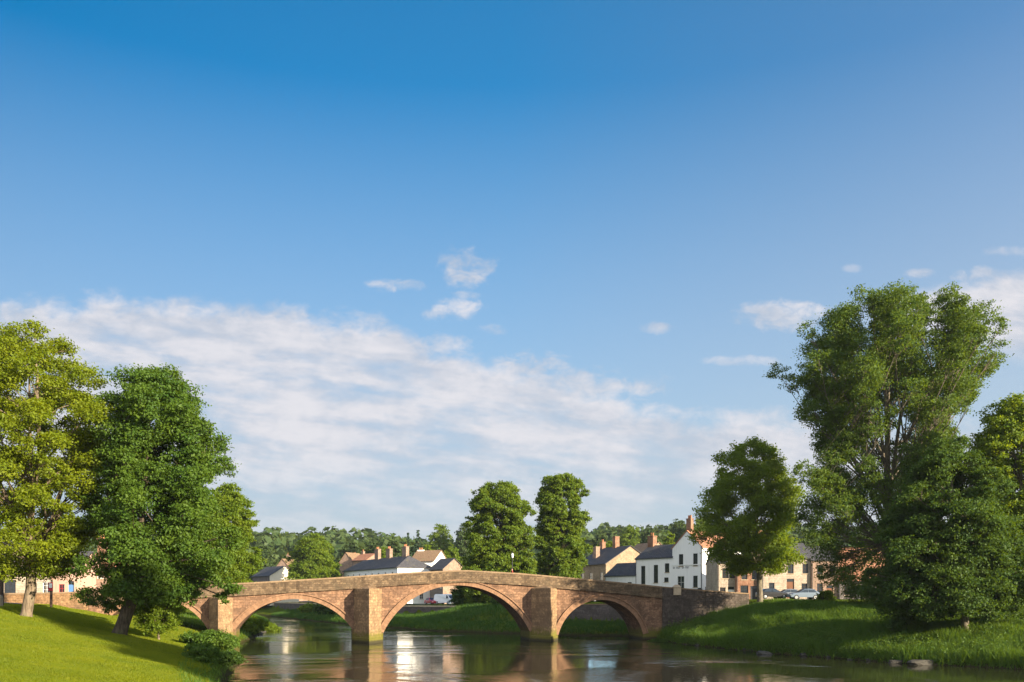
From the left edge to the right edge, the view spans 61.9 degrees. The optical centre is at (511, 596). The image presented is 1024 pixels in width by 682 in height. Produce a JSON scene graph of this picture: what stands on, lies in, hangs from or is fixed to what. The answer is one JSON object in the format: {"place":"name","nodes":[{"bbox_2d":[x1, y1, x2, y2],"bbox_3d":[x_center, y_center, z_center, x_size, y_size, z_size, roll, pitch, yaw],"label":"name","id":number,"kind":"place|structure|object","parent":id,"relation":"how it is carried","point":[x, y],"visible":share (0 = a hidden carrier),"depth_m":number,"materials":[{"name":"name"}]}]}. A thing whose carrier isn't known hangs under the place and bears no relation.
{"place":"outdoors","nodes":[
{"label":"outdoors","id":0,"kind":"place"},
{"bbox_2d":[176,612,271,681],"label":"bank grass","id":1,"kind":"structure","parent":0,"point":[190,615],"depth_m":52.45,"materials":[{"name":"green plant"}]},
{"bbox_2d":[299,601,450,604],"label":"quay road","id":2,"kind":"structure","parent":0,"point":[406,603],"depth_m":188.86,"materials":[{"name":"grey asphalt"}]},
{"bbox_2d":[424,598,438,604],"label":"parked car","id":3,"kind":"object","parent":2,"relation":"on","point":[432,601],"visible":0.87,"depth_m":175.32,"materials":[{"name":"red metal"}]},
{"bbox_2d":[434,594,451,604],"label":"parked van","id":4,"kind":"object","parent":2,"relation":"on","point":[442,598],"visible":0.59,"depth_m":173.38,"materials":[{"name":"white metal"}]},
{"bbox_2d":[0,551,1022,681],"bbox_3d":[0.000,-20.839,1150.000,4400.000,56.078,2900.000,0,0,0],"label":"ground","id":5,"kind":"structure","parent":0,"point":[266,611],"depth_m":109.49,"materials":[{"name":"green plant"}]},
{"bbox_2d":[0,595,2,605],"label":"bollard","id":6,"kind":"object","parent":5,"relation":"on","point":[1,599],"visible":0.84,"depth_m":65.90,"materials":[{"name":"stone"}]},
{"bbox_2d":[0,580,3,604],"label":"gate post","id":7,"kind":"object","parent":5,"relation":"on","point":[1,587],"visible":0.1,"depth_m":73.95,"materials":[{"name":"stone"}]},
{"bbox_2d":[0,538,50,592],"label":"house","id":8,"kind":"structure","parent":5,"relation":"on","point":[18,587],"depth_m":105.05,"materials":[{"name":"white paint"}]},
{"bbox_2d":[4,580,15,592],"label":"window","id":9,"kind":"structure","parent":8,"relation":"in","point":[9,587],"depth_m":104.93,"materials":[{"name":"glass"}]},
{"bbox_2d":[43,582,49,592],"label":"window","id":10,"kind":"structure","parent":8,"relation":"in","point":[44,582],"depth_m":105.65,"materials":[{"name":"white paint"}]},
{"bbox_2d":[4,592,88,610],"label":"approach wall","id":11,"kind":"structure","parent":5,"relation":"on","point":[61,598],"depth_m":87.64,"materials":[{"name":"stone"}]},
{"bbox_2d":[48,582,52,607],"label":"signpost","id":12,"kind":"object","parent":5,"relation":"on","point":[50,586],"visible":0.79,"depth_m":77.91,"materials":[{"name":"red metal"}]},
{"bbox_2d":[0,316,137,616],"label":"lime tree","id":13,"kind":"object","parent":5,"relation":"on","point":[34,555],"visible":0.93,"depth_m":58.03,"materials":[{"name":"green plant"}]},
{"bbox_2d":[51,551,101,591],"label":"house","id":14,"kind":"structure","parent":5,"relation":"on","point":[63,585],"depth_m":107.12,"materials":[{"name":"paint"}]},
{"bbox_2d":[59,584,63,591],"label":"window","id":15,"kind":"structure","parent":14,"relation":"in","point":[61,586],"depth_m":107.13,"materials":[{"name":"red paint"}]},
{"bbox_2d":[69,581,73,591],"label":"door","id":16,"kind":"structure","parent":14,"relation":"in","point":[71,587],"depth_m":107.13,"materials":[{"name":"blue paint"}]},
{"bbox_2d":[0,603,225,681],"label":"lawn grass","id":17,"kind":"structure","parent":5,"relation":"on","point":[71,657],"depth_m":46.98,"materials":[{"name":"green plant"}]},
{"bbox_2d":[95,534,146,603],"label":"house","id":18,"kind":"structure","parent":5,"relation":"on","point":[98,581],"depth_m":112.00,"materials":[{"name":"beige paint"}]},
{"bbox_2d":[65,362,246,634],"bbox_3d":[-24.671,-6.798,60.157,12.304,19.590,11.937,0,0,0],"label":"maple tree","id":19,"kind":"object","parent":5,"relation":"on","point":[179,506],"visible":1,"depth_m":57.92,"materials":[{"name":"green plant"}]},
{"bbox_2d":[131,564,190,639],"bbox_3d":[-25.618,0.316,62.366,4.409,5.994,4.130,0,0,0],"label":"bush","id":20,"kind":"object","parent":5,"relation":"on","point":[150,621],"visible":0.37,"depth_m":61.90,"materials":[{"name":"green plant"}]},
{"bbox_2d":[180,642,222,663],"bbox_3d":[-19.678,3.585,54.045,2.582,1.488,2.525,0,0,40],"label":"shrub","id":21,"kind":"object","parent":5,"relation":"on","point":[205,652],"visible":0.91,"depth_m":53.56,"materials":[{"name":"green plant"}]},
{"bbox_2d":[178,628,240,650],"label":"shrub","id":22,"kind":"object","parent":5,"relation":"on","point":[223,639],"visible":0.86,"depth_m":65.31,"materials":[{"name":"green plant"}]},
{"bbox_2d":[215,650,248,667],"bbox_3d":[-19.148,4.147,57.163,2.960,1.280,2.516,0,0,-22],"label":"shrub","id":23,"kind":"object","parent":5,"relation":"on","point":[230,658],"visible":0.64,"depth_m":56.73,"materials":[{"name":"green plant"}]},
{"bbox_2d":[205,482,266,583],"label":"ash tree","id":24,"kind":"object","parent":5,"relation":"on","point":[231,498],"visible":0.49,"depth_m":106.62,"materials":[{"name":"green plant"}]},
{"bbox_2d":[240,615,268,634],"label":"shrub","id":25,"kind":"object","parent":5,"relation":"on","point":[254,625],"visible":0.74,"depth_m":107.34,"materials":[{"name":"green plant"}]},
{"bbox_2d":[247,545,276,579],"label":"woodland tree","id":26,"kind":"object","parent":5,"relation":"on","point":[266,553],"visible":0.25,"depth_m":298.69,"materials":[{"name":"green plant"}]},
{"bbox_2d":[263,622,282,630],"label":"shrub","id":27,"kind":"object","parent":5,"relation":"on","point":[272,627],"visible":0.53,"depth_m":124.95,"materials":[{"name":"green plant"}]},
{"bbox_2d":[251,566,298,605],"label":"house","id":28,"kind":"structure","parent":5,"relation":"on","point":[277,573],"depth_m":249.00,"materials":[{"name":"white paint"}]},
{"bbox_2d":[277,553,307,600],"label":"house","id":29,"kind":"structure","parent":5,"relation":"on","point":[282,562],"depth_m":261.20,"materials":[{"name":"orange stone"}]},
{"bbox_2d":[297,602,313,612],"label":"shrub","id":30,"kind":"object","parent":5,"relation":"on","point":[306,607],"visible":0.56,"depth_m":203.12,"materials":[{"name":"green plant"}]},
{"bbox_2d":[282,533,342,602],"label":"round tree","id":31,"kind":"object","parent":5,"relation":"on","point":[311,555],"visible":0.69,"depth_m":228.31,"materials":[{"name":"green plant"}]},
{"bbox_2d":[311,603,335,614],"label":"shrub","id":32,"kind":"object","parent":5,"relation":"on","point":[320,608],"visible":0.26,"depth_m":183.87,"materials":[{"name":"green plant"}]},
{"bbox_2d":[338,541,359,562],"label":"woodland tree","id":33,"kind":"object","parent":5,"relation":"on","point":[351,547],"visible":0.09,"depth_m":328.89,"materials":[{"name":"green plant"}]},
{"bbox_2d":[339,552,359,576],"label":"house","id":34,"kind":"structure","parent":5,"relation":"on","point":[345,561],"depth_m":291.39,"materials":[{"name":"orange stone"}]},
{"bbox_2d":[268,602,455,613],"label":"retaining wall","id":35,"kind":"structure","parent":5,"relation":"on","point":[409,608],"depth_m":158.82,"materials":[{"name":"stone"}]},
{"bbox_2d":[351,550,373,565],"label":"house","id":36,"kind":"structure","parent":5,"relation":"on","point":[362,556],"depth_m":283.21,"materials":[{"name":"orange stone"}]},
{"bbox_2d":[360,539,380,553],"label":"woodland tree","id":37,"kind":"object","parent":5,"relation":"on","point":[370,546],"visible":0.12,"depth_m":318.60,"materials":[{"name":"green plant"}]},
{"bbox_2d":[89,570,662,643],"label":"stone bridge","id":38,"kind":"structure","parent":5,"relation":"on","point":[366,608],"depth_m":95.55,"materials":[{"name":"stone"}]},
{"bbox_2d":[380,547,387,557],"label":"woodland tree","id":39,"kind":"object","parent":5,"relation":"on","point":[383,552],"visible":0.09,"depth_m":261.07,"materials":[{"name":"green plant"}]},
{"bbox_2d":[342,544,430,603],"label":"house","id":40,"kind":"structure","parent":5,"relation":"on","point":[405,562],"depth_m":207.47,"materials":[{"name":"stone"}]},
{"bbox_2d":[386,536,401,556],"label":"woodland tree","id":41,"kind":"object","parent":5,"relation":"on","point":[394,544],"visible":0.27,"depth_m":309.02,"materials":[{"name":"green plant"}]},
{"bbox_2d":[406,533,411,556],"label":"conifer tree","id":42,"kind":"object","parent":5,"relation":"on","point":[408,540],"visible":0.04,"depth_m":329.71,"materials":[{"name":"green plant"}]},
{"bbox_2d":[412,530,421,553],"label":"conifer tree","id":43,"kind":"object","parent":5,"relation":"on","point":[418,544],"visible":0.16,"depth_m":339.57,"materials":[{"name":"green plant"}]},
{"bbox_2d":[423,544,431,549],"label":"woodland tree","id":44,"kind":"object","parent":5,"relation":"on","point":[427,547],"visible":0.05,"depth_m":269.44,"materials":[{"name":"green plant"}]},
{"bbox_2d":[413,548,445,566],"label":"house","id":45,"kind":"structure","parent":5,"relation":"on","point":[431,558],"depth_m":213.94,"materials":[{"name":"brown tile"}]},
{"bbox_2d":[425,523,453,552],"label":"woodland tree","id":46,"kind":"object","parent":5,"relation":"on","point":[439,542],"visible":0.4,"depth_m":358.23,"materials":[{"name":"green plant"}]},
{"bbox_2d":[429,558,462,603],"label":"house","id":47,"kind":"structure","parent":5,"relation":"on","point":[447,564],"depth_m":197.84,"materials":[{"name":"beige paint"}]},
{"bbox_2d":[271,601,628,634],"bbox_3d":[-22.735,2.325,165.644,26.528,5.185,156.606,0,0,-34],"label":"bank grass","id":48,"kind":"structure","parent":5,"relation":"on","point":[430,619],"depth_m":131.50,"materials":[{"name":"green plant"}]},
{"bbox_2d":[444,546,462,564],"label":"woodland tree","id":49,"kind":"object","parent":5,"relation":"on","point":[450,552],"visible":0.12,"depth_m":261.05,"materials":[{"name":"green plant"}]},
{"bbox_2d":[448,586,473,605],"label":"shrub","id":50,"kind":"object","parent":5,"relation":"on","point":[458,598],"visible":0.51,"depth_m":158.49,"materials":[{"name":"green plant"}]},
{"bbox_2d":[452,523,471,562],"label":"woodland tree","id":51,"kind":"object","parent":5,"relation":"on","point":[459,545],"visible":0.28,"depth_m":347.30,"materials":[{"name":"green plant"}]},
{"bbox_2d":[491,598,498,603],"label":"shrub","id":52,"kind":"object","parent":5,"relation":"on","point":[493,601],"visible":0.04,"depth_m":137.22,"materials":[{"name":"green plant"}]},
{"bbox_2d":[458,480,540,603],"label":"chestnut tree","id":53,"kind":"object","parent":5,"relation":"on","point":[489,501],"visible":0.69,"depth_m":147.05,"materials":[{"name":"green plant"}]},
{"bbox_2d":[54,516,974,578],"bbox_3d":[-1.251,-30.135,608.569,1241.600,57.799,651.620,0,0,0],"label":"woodland","id":54,"kind":"object","parent":5,"relation":"on","point":[278,542],"visible":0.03,"depth_m":460.53,"materials":[{"name":"green plant"}]},
{"bbox_2d":[533,472,592,578],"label":"chestnut tree","id":55,"kind":"object","parent":5,"relation":"on","point":[558,520],"visible":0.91,"depth_m":153.61,"materials":[{"name":"green plant"}]},
{"bbox_2d":[565,604,622,621],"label":"retaining wall","id":56,"kind":"structure","parent":5,"relation":"on","point":[597,611],"depth_m":120.26,"materials":[{"name":"stone"}]},
{"bbox_2d":[591,530,607,548],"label":"woodland tree","id":57,"kind":"object","parent":5,"relation":"on","point":[597,539],"visible":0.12,"depth_m":329.40,"materials":[{"name":"green plant"}]},
{"bbox_2d":[606,541,611,547],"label":"woodland tree","id":58,"kind":"object","parent":5,"relation":"on","point":[609,544],"visible":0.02,"depth_m":249.51,"materials":[{"name":"green plant"}]},
{"bbox_2d":[579,536,640,580],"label":"house","id":59,"kind":"structure","parent":5,"relation":"on","point":[603,560],"depth_m":187.80,"materials":[{"name":"stone"}]},
{"bbox_2d":[603,563,635,583],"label":"house","id":60,"kind":"structure","parent":5,"relation":"on","point":[622,572],"depth_m":160.28,"materials":[{"name":"stone"}]},
{"bbox_2d":[619,525,640,546],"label":"woodland tree","id":61,"kind":"object","parent":5,"relation":"on","point":[629,537],"visible":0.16,"depth_m":328.51,"materials":[{"name":"green plant"}]},
{"bbox_2d":[634,542,661,552],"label":"house","id":62,"kind":"structure","parent":5,"relation":"on","point":[642,547],"depth_m":218.13,"materials":[{"name":"stone"}]},
{"bbox_2d":[637,527,662,543],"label":"woodland tree","id":63,"kind":"object","parent":5,"relation":"on","point":[644,536],"visible":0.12,"depth_m":299.81,"materials":[{"name":"green plant"}]},
{"bbox_2d":[634,533,673,586],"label":"house","id":64,"kind":"structure","parent":5,"relation":"on","point":[653,559],"depth_m":153.79,"materials":[{"name":"paint"}]},
{"bbox_2d":[641,566,645,584],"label":"window","id":65,"kind":"structure","parent":64,"relation":"in","point":[642,567],"depth_m":155.15,"materials":[{"name":"glass"}]},
{"bbox_2d":[654,565,657,582],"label":"window","id":66,"kind":"structure","parent":64,"relation":"in","point":[655,566],"depth_m":152.91,"materials":[{"name":"glass"}]},
{"bbox_2d":[664,563,669,572],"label":"window","id":67,"kind":"structure","parent":64,"relation":"in","point":[666,564],"depth_m":150.93,"materials":[{"name":"glass"}]},
{"bbox_2d":[647,638,668,641],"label":"shrub","id":68,"kind":"object","parent":5,"relation":"on","point":[658,640],"visible":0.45,"depth_m":95.50,"materials":[{"name":"green plant"}]},
{"bbox_2d":[662,531,674,544],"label":"woodland tree","id":69,"kind":"object","parent":5,"relation":"on","point":[667,540],"visible":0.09,"depth_m":269.43,"materials":[{"name":"green plant"}]},
{"bbox_2d":[668,518,685,542],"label":"woodland tree","id":70,"kind":"object","parent":5,"relation":"on","point":[678,529],"visible":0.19,"depth_m":338.07,"materials":[{"name":"green plant"}]},
{"bbox_2d":[693,517,708,530],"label":"woodland tree","id":71,"kind":"object","parent":5,"relation":"on","point":[699,523],"visible":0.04,"depth_m":328.69,"materials":[{"name":"green plant"}]},
{"bbox_2d":[662,586,748,628],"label":"approach wall","id":72,"kind":"structure","parent":5,"relation":"on","point":[687,603],"depth_m":102.25,"materials":[{"name":"stone"}]},
{"bbox_2d":[673,585,680,594],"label":"end stone","id":73,"kind":"object","parent":72,"relation":"on","point":[676,589],"visible":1,"depth_m":101.58,"materials":[{"name":"beige stone"}]},
{"bbox_2d":[671,515,740,589],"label":"house","id":74,"kind":"structure","parent":5,"relation":"on","point":[688,566],"depth_m":147.41,"materials":[{"name":"white paint"}]},
{"bbox_2d":[678,554,683,566],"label":"window","id":75,"kind":"structure","parent":74,"relation":"in","point":[680,555],"depth_m":148.55,"materials":[{"name":"glass"}]},
{"bbox_2d":[678,576,683,587],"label":"window","id":76,"kind":"structure","parent":74,"relation":"in","point":[680,578],"depth_m":148.55,"materials":[{"name":"black glass"}]},
{"bbox_2d":[692,576,697,587],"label":"window","id":77,"kind":"structure","parent":74,"relation":"in","point":[695,578],"depth_m":146.25,"materials":[{"name":"glass"}]},
{"bbox_2d":[693,553,697,565],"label":"window","id":78,"kind":"structure","parent":74,"relation":"in","point":[695,556],"depth_m":146.25,"materials":[{"name":"glass"}]},
{"bbox_2d":[705,556,734,591],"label":"house","id":79,"kind":"structure","parent":5,"relation":"on","point":[718,578],"depth_m":133.12,"materials":[{"name":"beige paint"}]},
{"bbox_2d":[722,568,728,578],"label":"window","id":80,"kind":"structure","parent":79,"relation":"in","point":[724,576],"depth_m":133.10,"materials":[{"name":"black glass"}]},
{"bbox_2d":[728,587,733,591],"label":"door","id":81,"kind":"structure","parent":79,"relation":"in","point":[730,589],"depth_m":133.13,"materials":[{"name":"white paint"}]},
{"bbox_2d":[735,570,756,598],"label":"house","id":82,"kind":"structure","parent":5,"relation":"on","point":[746,584],"depth_m":132.20,"materials":[{"name":"orange brick"}]},
{"bbox_2d":[741,585,747,592],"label":"window","id":83,"kind":"structure","parent":82,"relation":"in","point":[744,588],"depth_m":132.32,"materials":[{"name":"glass"}]},
{"bbox_2d":[750,586,756,598],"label":"door","id":84,"kind":"structure","parent":82,"relation":"in","point":[753,589],"depth_m":132.32,"materials":[{"name":"paint"}]},
{"bbox_2d":[752,570,756,579],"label":"window","id":85,"kind":"structure","parent":82,"relation":"in","point":[754,577],"depth_m":132.32,"materials":[{"name":"black glass"}]},
{"bbox_2d":[685,434,811,602],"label":"sycamore tree","id":86,"kind":"object","parent":5,"relation":"on","point":[769,550],"visible":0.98,"depth_m":101.42,"materials":[{"name":"green plant"}]},
{"bbox_2d":[755,588,787,598],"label":"parked car","id":87,"kind":"object","parent":5,"relation":"on","point":[770,592],"visible":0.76,"depth_m":114.66,"materials":[{"name":"silver metal"}]},
{"bbox_2d":[759,530,810,598],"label":"house","id":88,"kind":"structure","parent":5,"relation":"on","point":[798,576],"depth_m":131.40,"materials":[{"name":"beige stone"}]},
{"bbox_2d":[787,579,793,597],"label":"door","id":89,"kind":"structure","parent":88,"relation":"in","point":[790,582],"depth_m":131.51,"materials":[{"name":"brown paint"}]},
{"bbox_2d":[788,564,792,573],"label":"window","id":90,"kind":"structure","parent":88,"relation":"in","point":[791,568],"depth_m":131.51,"materials":[{"name":"grey glass"}]},
{"bbox_2d":[802,583,806,588],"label":"window","id":91,"kind":"structure","parent":88,"relation":"in","point":[804,585],"depth_m":131.51,"materials":[{"name":"grey glass"}]},
{"bbox_2d":[803,564,807,573],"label":"window","id":92,"kind":"structure","parent":88,"relation":"in","point":[805,566],"depth_m":131.51,"materials":[{"name":"grey glass"}]},
{"bbox_2d":[773,589,799,598],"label":"parked car","id":93,"kind":"object","parent":5,"relation":"on","point":[788,591],"visible":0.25,"depth_m":118.70,"materials":[{"name":"silver metal"}]},
{"bbox_2d":[786,589,819,599],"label":"parked car","id":94,"kind":"object","parent":5,"relation":"on","point":[811,594],"visible":0.76,"depth_m":113.17,"materials":[{"name":"silver metal"}]},
{"bbox_2d":[794,538,816,545],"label":"woodland tree","id":95,"kind":"object","parent":5,"relation":"on","point":[806,543],"visible":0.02,"depth_m":198.48,"materials":[{"name":"green plant"}]},
{"bbox_2d":[806,546,838,598],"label":"house","id":96,"kind":"structure","parent":5,"relation":"on","point":[816,586],"depth_m":131.00,"materials":[{"name":"pink stone"}]},
{"bbox_2d":[817,583,822,591],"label":"window","id":97,"kind":"structure","parent":96,"relation":"in","point":[818,584],"depth_m":131.10,"materials":[{"name":"grey glass"}]},
{"bbox_2d":[815,590,836,600],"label":"shrub","id":98,"kind":"object","parent":5,"relation":"on","point":[825,595],"visible":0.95,"depth_m":93.64,"materials":[{"name":"green plant"}]},
{"bbox_2d":[656,597,1023,668],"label":"bank grass","id":99,"kind":"structure","parent":5,"relation":"on","point":[713,632],"depth_m":74.27,"materials":[{"name":"green plant"}]},
{"bbox_2d":[836,548,881,598],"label":"house","id":100,"kind":"structure","parent":5,"relation":"on","point":[839,589],"depth_m":131.81,"materials":[{"name":"grey stone"}]},
{"bbox_2d":[762,279,1014,604],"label":"poplar tree","id":101,"kind":"object","parent":5,"relation":"on","point":[842,402],"visible":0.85,"depth_m":83.00,"materials":[{"name":"green plant"}]},
{"bbox_2d":[888,660,902,662],"bbox_3d":[29.070,4.959,64.575,1.263,0.392,0.875,0,0,-31],"label":"stone","id":102,"kind":"object","parent":5,"relation":"on","point":[895,661],"visible":0.58,"depth_m":64.29,"materials":[{"name":"grey stone"}]},
{"bbox_2d":[885,615,926,632],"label":"shrub","id":103,"kind":"object","parent":5,"relation":"on","point":[903,623],"visible":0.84,"depth_m":70.23,"materials":[{"name":"green plant"}]},
{"bbox_2d":[907,659,935,664],"bbox_3d":[30.524,4.947,63.302,3.110,0.616,1.509,0,0,-29],"label":"stone","id":104,"kind":"object","parent":5,"relation":"on","point":[919,662],"visible":0.52,"depth_m":62.62,"materials":[{"name":"grey stone"}]},
{"bbox_2d":[852,433,1023,629],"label":"maple tree","id":105,"kind":"object","parent":5,"relation":"on","point":[952,575],"visible":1,"depth_m":65.44,"materials":[{"name":"green plant"}]},
{"bbox_2d":[963,391,1023,588],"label":"ash tree","id":106,"kind":"object","parent":5,"relation":"on","point":[1003,434],"visible":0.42,"depth_m":75.22,"materials":[{"name":"green plant"}]},
{"bbox_2d":[0,0,1023,541],"label":"sky","id":107,"kind":"structure","parent":0,"point":[411,257],"materials":[{"name":"blue"}]},
{"bbox_2d":[226,615,1023,681],"bbox_3d":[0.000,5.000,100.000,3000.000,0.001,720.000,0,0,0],"label":"river","id":108,"kind":"structure","parent":0,"point":[295,650],"depth_m":65.14,"materials":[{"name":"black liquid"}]},
{"bbox_2d":[756,651,771,654],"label":"stone","id":109,"kind":"object","parent":108,"relation":"in","point":[764,652],"visible":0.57,"depth_m":74.35,"materials":[{"name":"grey stone"}]}
]}

